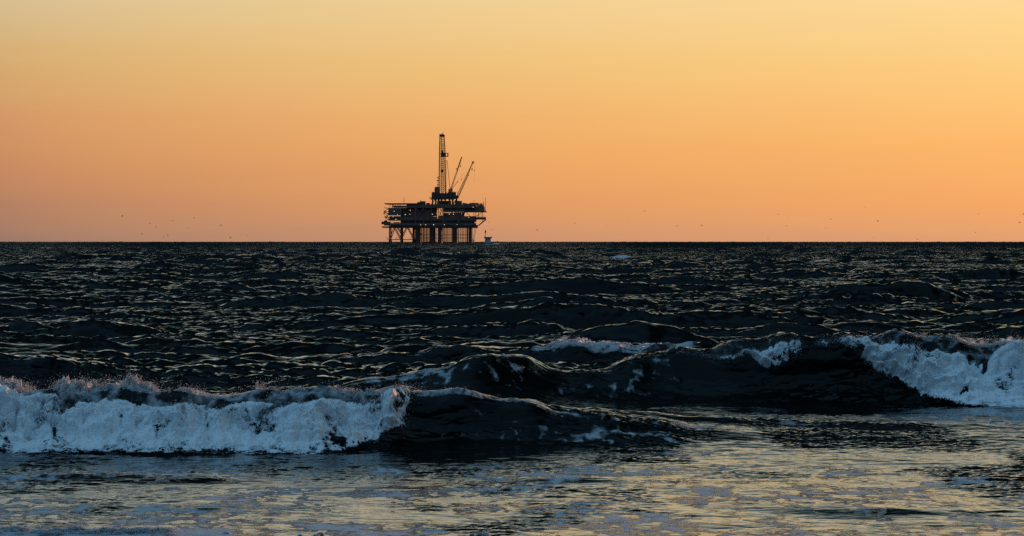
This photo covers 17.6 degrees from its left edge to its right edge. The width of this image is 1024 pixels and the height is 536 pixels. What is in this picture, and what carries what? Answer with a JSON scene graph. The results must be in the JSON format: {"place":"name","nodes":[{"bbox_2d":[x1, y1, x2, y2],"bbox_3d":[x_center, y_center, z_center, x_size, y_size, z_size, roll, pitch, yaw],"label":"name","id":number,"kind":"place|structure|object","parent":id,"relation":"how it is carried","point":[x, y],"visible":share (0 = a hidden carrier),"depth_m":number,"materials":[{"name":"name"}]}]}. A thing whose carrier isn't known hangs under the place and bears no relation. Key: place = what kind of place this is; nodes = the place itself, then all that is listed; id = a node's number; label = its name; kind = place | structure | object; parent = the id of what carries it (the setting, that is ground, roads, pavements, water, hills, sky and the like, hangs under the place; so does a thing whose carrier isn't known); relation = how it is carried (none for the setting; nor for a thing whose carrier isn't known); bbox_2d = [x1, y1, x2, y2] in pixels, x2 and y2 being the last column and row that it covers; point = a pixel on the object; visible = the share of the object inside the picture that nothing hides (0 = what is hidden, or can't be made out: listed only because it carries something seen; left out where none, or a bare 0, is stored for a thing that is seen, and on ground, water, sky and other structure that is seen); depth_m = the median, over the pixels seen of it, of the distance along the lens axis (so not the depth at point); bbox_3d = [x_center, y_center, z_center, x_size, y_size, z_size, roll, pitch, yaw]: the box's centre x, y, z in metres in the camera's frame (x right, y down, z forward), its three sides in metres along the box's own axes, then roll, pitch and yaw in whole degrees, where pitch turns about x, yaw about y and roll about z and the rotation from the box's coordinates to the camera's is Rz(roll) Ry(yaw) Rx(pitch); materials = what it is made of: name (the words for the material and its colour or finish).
{"place":"outdoors","nodes":[
{"label":"outdoors","id":0,"kind":"place"},
{"bbox_2d":[0,241,1023,535],"bbox_3d":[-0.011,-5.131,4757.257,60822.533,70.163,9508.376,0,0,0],"label":"sea","id":1,"kind":"structure","parent":0,"point":[816,437],"depth_m":50.79,"materials":[{"name":"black liquid"}]},
{"bbox_2d":[0,375,409,398],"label":"crest foam","id":2,"kind":"object","parent":1,"relation":"on","point":[97,390],"visible":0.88,"depth_m":39.59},
{"bbox_2d":[0,384,410,453],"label":"surf foam","id":3,"kind":"object","parent":1,"relation":"on","point":[195,441],"visible":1,"depth_m":38.91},
{"bbox_2d":[0,367,465,455],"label":"sea spray","id":4,"kind":"object","parent":1,"relation":"on","point":[80,384],"visible":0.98,"depth_m":39.50,"materials":[{"name":"white liquid"}]},
{"bbox_2d":[0,524,490,535],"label":"foam edge","id":5,"kind":"object","parent":1,"relation":"on","point":[80,529],"visible":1,"depth_m":27.84,"materials":[{"name":"white liquid"}]},
{"bbox_2d":[381,132,486,242],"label":"oil platform","id":6,"kind":"structure","parent":1,"relation":"on","point":[418,218],"depth_m":2185.54,"materials":[{"name":"black metal"}]},
{"bbox_2d":[479,229,497,243],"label":"fishing boat","id":7,"kind":"object","parent":1,"relation":"on","point":[487,240],"visible":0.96,"depth_m":1799.19,"materials":[{"name":"paint"}]},
{"bbox_2d":[400,333,652,374],"bbox_3d":[0.546,1.432,59.330,5.119,0.634,19.461,0,1,20],"label":"crest froth","id":8,"kind":"object","parent":1,"relation":"on","point":[550,345],"visible":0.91,"depth_m":59.39,"materials":[{"name":"white liquid"}]},
{"bbox_2d":[531,337,661,350],"bbox_3d":[1.917,1.381,59.445,3.437,0.306,0.492,0,0,-5],"label":"crest foam","id":9,"kind":"object","parent":1,"relation":"on","point":[580,342],"visible":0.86,"depth_m":59.27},
{"bbox_2d":[720,340,800,367],"bbox_3d":[3.555,1.336,51.338,2.098,0.501,0.295,0,1,22],"label":"surf foam","id":10,"kind":"object","parent":1,"relation":"on","point":[775,350],"visible":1,"depth_m":51.10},
{"bbox_2d":[677,327,1023,404],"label":"sea spray","id":11,"kind":"object","parent":1,"relation":"on","point":[987,345],"visible":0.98,"depth_m":50.38,"materials":[{"name":"white liquid"}]},
{"bbox_2d":[822,336,1023,406],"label":"surf foam","id":12,"kind":"object","parent":1,"relation":"on","point":[973,384],"visible":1,"depth_m":49.87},
{"bbox_2d":[949,336,1012,346],"bbox_3d":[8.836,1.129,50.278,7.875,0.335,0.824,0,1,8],"label":"crest foam","id":13,"kind":"object","parent":1,"relation":"on","point":[1005,340],"visible":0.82,"depth_m":50.33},
{"bbox_2d":[0,0,1023,241],"label":"sky","id":14,"kind":"structure","parent":0,"point":[258,120],"materials":[{"name":"orange"}]}
]}

